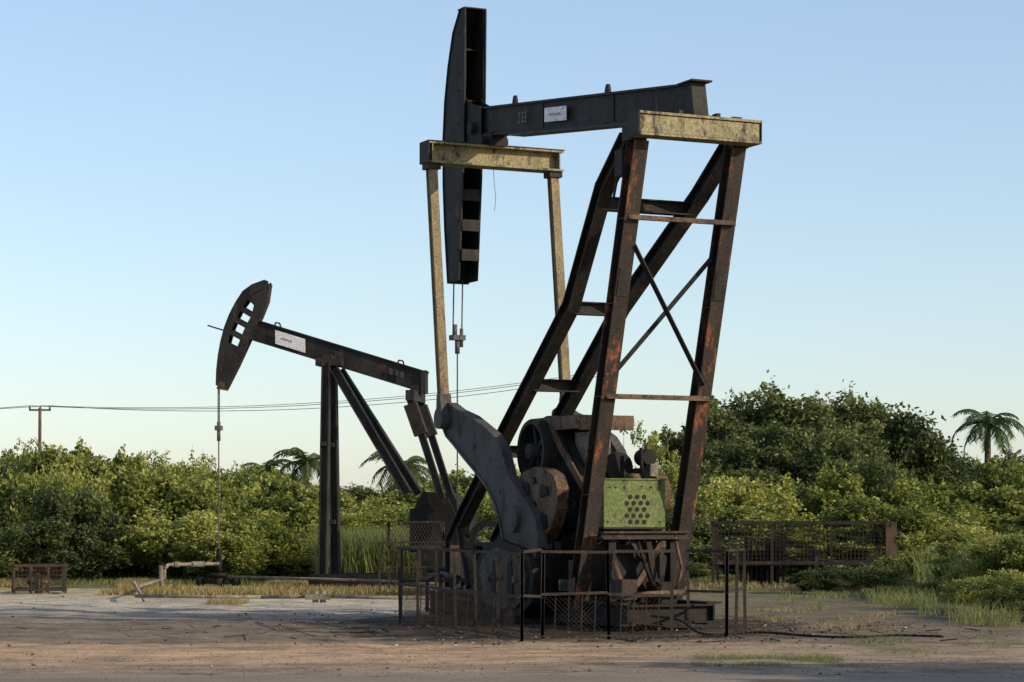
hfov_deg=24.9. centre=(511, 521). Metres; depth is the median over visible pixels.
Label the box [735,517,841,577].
bush
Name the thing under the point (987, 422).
palm tree
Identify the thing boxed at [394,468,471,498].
bush
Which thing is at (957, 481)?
tree
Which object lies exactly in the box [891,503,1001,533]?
bush
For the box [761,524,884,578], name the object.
bush
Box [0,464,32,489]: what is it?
bush
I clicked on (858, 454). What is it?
tree
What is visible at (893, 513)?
bush
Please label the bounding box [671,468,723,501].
bush
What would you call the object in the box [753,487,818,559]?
bush
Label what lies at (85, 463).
bush
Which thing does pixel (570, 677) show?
dirt road
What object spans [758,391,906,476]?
tree
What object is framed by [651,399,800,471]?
tree
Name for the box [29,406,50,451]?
utility pole
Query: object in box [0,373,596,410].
power lines
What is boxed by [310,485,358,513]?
bush
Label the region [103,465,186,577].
bush
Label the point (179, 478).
bush
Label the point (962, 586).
bush
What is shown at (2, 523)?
bush
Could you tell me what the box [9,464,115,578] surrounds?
bush
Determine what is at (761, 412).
tree
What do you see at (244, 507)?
bush
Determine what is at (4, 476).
bush
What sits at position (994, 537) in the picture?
bush
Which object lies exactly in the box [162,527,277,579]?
bush
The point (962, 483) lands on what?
tree
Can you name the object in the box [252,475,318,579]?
bush
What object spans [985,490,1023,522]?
bush
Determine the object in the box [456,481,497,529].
bush
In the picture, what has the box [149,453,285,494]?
bush
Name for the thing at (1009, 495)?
bush
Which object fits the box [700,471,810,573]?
bush
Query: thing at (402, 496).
bush
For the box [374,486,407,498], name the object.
tree
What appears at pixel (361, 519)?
bush
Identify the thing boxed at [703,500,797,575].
bush
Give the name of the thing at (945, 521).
bush
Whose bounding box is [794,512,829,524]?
bush
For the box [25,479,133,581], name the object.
bush
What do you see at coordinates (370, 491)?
tree
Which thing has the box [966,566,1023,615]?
bush
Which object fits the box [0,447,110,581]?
bush
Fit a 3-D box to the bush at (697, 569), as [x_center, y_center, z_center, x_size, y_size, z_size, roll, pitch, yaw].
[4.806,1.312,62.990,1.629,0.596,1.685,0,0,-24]
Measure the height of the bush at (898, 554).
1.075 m
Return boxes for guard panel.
[386,521,444,590]
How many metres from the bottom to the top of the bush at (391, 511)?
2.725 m
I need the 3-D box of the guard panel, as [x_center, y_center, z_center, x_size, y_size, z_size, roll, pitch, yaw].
[-2.100,0.790,51.000,1.339,1.620,0.040,0,0,0]
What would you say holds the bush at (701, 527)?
on the ground at (107, 634)
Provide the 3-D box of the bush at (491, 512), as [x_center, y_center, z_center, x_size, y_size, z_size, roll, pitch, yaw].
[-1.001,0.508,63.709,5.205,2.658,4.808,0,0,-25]
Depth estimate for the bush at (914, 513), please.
65.48 m
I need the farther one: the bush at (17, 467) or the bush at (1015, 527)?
the bush at (17, 467)
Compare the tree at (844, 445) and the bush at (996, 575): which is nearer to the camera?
the bush at (996, 575)
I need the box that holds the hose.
[650,615,942,637]
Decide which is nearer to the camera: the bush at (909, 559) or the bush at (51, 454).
the bush at (909, 559)
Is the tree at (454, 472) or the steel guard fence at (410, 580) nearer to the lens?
the steel guard fence at (410, 580)
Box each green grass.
[0,575,1022,615]
[687,631,1015,666]
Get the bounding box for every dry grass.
[0,577,904,594]
[204,597,1023,630]
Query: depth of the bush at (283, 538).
61.24 m
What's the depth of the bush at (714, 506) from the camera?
67.10 m
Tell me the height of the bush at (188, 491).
3.391 m
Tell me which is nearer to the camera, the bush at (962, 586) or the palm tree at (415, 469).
the bush at (962, 586)
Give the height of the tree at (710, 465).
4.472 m
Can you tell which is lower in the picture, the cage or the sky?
the cage
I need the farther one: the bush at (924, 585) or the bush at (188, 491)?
the bush at (188, 491)
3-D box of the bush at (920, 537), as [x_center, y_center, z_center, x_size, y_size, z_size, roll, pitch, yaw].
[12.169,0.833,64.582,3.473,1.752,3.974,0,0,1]
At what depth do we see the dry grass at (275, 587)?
51.60 m
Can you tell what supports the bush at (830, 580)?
on the ground at (107, 634)
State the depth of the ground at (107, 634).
31.24 m
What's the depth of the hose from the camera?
32.25 m
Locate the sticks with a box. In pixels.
[16,620,979,642]
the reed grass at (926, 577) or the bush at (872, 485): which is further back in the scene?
the bush at (872, 485)
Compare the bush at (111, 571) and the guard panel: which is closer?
the guard panel
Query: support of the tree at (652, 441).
on the ground at (107, 634)
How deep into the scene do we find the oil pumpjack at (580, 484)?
35.90 m
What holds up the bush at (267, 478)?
on the ground at (107, 634)
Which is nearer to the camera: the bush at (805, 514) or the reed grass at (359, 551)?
the reed grass at (359, 551)
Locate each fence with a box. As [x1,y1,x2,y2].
[378,541,479,616]
[396,546,746,641]
[711,521,896,587]
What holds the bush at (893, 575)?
on the ground at (107, 634)
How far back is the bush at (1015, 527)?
64.82 m
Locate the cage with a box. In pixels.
[11,564,66,593]
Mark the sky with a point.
(161, 161)
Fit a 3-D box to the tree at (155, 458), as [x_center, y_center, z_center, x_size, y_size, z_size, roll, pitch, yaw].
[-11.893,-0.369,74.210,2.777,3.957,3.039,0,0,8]
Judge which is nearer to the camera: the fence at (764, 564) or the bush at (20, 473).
the fence at (764, 564)
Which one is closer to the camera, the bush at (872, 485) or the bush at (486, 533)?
the bush at (486, 533)
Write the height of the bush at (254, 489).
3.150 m
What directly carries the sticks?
on the ground at (107, 634)
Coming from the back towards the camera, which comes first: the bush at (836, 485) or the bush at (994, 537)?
the bush at (836, 485)
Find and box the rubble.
[106,609,1020,650]
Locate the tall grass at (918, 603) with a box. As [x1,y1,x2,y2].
[863,584,1023,626]
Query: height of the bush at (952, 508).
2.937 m
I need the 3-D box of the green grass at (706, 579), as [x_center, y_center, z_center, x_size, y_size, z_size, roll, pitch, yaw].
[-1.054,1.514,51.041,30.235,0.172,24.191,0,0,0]
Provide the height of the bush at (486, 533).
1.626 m
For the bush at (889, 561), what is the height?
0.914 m
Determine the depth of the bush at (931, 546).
62.40 m
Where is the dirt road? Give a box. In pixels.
[0,672,1023,681]
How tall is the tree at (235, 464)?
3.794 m
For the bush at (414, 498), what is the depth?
70.18 m
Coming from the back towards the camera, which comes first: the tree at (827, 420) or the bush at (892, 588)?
the tree at (827, 420)
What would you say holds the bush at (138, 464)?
on the ground at (107, 634)
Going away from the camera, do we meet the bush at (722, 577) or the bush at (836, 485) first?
the bush at (722, 577)
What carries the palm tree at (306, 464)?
on the ground at (107, 634)
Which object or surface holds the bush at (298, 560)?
on the ground at (107, 634)
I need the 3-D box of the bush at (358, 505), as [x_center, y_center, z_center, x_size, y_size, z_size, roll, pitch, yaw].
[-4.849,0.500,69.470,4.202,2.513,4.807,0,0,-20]
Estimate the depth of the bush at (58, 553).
59.84 m
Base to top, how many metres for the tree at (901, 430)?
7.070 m
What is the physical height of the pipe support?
0.641 m
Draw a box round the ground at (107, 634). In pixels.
[0,554,1023,677]
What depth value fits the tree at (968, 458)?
97.56 m
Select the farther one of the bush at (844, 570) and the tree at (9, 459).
the tree at (9, 459)
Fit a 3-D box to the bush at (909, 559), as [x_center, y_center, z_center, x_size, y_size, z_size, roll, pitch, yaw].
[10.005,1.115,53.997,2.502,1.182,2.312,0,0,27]
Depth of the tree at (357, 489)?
91.38 m
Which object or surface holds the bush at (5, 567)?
on the ground at (107, 634)
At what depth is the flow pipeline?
46.24 m
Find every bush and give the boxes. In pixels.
[0,441,19,478]
[0,443,66,480]
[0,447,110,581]
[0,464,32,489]
[0,479,26,576]
[0,507,14,577]
[0,513,141,581]
[0,519,23,559]
[0,523,58,582]
[5,436,106,486]
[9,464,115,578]
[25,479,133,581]
[67,450,108,574]
[81,472,172,577]
[91,443,149,575]
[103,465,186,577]
[114,468,252,578]
[114,506,245,581]
[147,446,244,573]
[149,450,247,574]
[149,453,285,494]
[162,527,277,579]
[183,486,256,531]
[188,485,273,574]
[215,505,305,580]
[224,539,316,581]
[241,478,318,504]
[248,466,302,495]
[248,486,329,576]
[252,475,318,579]
[275,503,409,566]
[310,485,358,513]
[340,496,387,515]
[357,490,410,510]
[361,493,415,532]
[375,489,420,504]
[391,499,497,539]
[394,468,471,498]
[403,489,490,508]
[403,535,489,541]
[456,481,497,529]
[464,464,520,490]
[477,526,493,541]
[664,505,785,578]
[669,490,749,575]
[670,474,782,572]
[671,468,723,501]
[689,562,721,578]
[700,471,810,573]
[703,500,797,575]
[708,574,748,581]
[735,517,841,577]
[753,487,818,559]
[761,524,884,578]
[782,568,852,592]
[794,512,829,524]
[801,446,903,554]
[801,458,865,519]
[810,490,950,567]
[817,564,876,590]
[823,503,904,575]
[846,563,913,589]
[858,546,933,565]
[867,554,924,582]
[867,585,917,597]
[876,476,968,555]
[876,512,969,555]
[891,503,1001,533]
[893,549,940,584]
[894,580,947,596]
[897,523,998,553]
[910,541,963,554]
[922,539,977,583]
[932,488,1006,529]
[933,575,998,610]
[938,531,1022,585]
[940,528,1022,545]
[942,480,1023,531]
[962,530,1021,542]
[963,455,1023,492]
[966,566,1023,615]
[966,574,1023,618]
[972,532,1023,575]
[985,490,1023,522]
[995,513,1023,535]
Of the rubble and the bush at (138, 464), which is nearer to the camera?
the rubble
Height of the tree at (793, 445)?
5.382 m
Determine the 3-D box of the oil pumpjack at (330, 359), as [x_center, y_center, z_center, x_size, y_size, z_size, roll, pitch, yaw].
[-3.549,-2.027,53.871,7.875,7.254,1.550,0,0,10]
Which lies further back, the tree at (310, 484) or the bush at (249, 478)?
the tree at (310, 484)
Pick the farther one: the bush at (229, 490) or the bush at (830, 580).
the bush at (229, 490)
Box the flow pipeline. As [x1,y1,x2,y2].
[134,561,434,602]
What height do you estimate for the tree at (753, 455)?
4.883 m
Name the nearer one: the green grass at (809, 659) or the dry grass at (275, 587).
the green grass at (809, 659)
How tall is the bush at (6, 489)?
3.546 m
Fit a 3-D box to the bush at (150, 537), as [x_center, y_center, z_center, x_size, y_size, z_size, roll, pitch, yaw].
[-8.666,0.627,61.839,4.013,2.223,3.508,0,0,-14]
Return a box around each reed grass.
[290,524,416,573]
[890,542,981,597]
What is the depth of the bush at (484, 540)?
59.62 m
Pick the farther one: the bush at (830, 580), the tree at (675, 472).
the tree at (675, 472)
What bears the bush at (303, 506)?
on the ground at (107, 634)
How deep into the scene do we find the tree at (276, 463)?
83.89 m
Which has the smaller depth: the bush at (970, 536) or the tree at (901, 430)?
the bush at (970, 536)
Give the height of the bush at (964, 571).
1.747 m
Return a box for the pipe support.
[132,565,163,601]
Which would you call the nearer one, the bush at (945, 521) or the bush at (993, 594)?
the bush at (993, 594)
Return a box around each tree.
[0,437,71,474]
[99,450,184,470]
[173,454,250,477]
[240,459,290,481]
[269,447,319,486]
[285,470,317,490]
[340,481,367,504]
[354,482,381,502]
[359,451,431,496]
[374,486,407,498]
[422,464,468,484]
[619,419,668,470]
[633,449,702,486]
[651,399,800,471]
[662,440,758,486]
[703,427,841,501]
[705,369,872,444]
[744,416,864,483]
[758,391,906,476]
[801,418,921,492]
[819,379,964,486]
[836,452,908,498]
[900,433,970,492]
[940,473,974,494]
[950,409,1023,462]
[956,451,977,474]
[967,443,1023,475]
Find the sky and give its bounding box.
[0,0,1023,493]
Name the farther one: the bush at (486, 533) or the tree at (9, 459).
the tree at (9, 459)
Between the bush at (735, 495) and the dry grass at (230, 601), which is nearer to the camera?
the dry grass at (230, 601)
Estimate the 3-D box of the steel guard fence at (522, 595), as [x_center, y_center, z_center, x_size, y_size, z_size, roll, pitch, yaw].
[1.106,0.978,34.407,4.180,1.245,6.078,0,0,-18]
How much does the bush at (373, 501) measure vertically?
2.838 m
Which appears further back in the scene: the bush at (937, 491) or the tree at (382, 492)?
the tree at (382, 492)
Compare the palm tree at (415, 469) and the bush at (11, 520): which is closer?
the bush at (11, 520)
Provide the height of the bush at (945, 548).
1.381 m
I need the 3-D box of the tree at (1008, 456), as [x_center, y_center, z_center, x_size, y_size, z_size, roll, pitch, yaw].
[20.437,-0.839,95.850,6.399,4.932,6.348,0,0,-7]
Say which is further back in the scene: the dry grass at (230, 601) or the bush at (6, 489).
the bush at (6, 489)
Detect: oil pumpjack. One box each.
[196,280,496,590]
[419,6,761,626]
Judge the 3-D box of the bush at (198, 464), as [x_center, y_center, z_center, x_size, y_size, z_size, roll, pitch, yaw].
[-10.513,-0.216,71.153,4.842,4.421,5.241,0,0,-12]
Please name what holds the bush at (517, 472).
on the ground at (107, 634)
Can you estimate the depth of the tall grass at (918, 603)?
39.79 m
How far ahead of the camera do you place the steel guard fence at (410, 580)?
50.49 m
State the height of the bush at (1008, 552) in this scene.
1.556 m

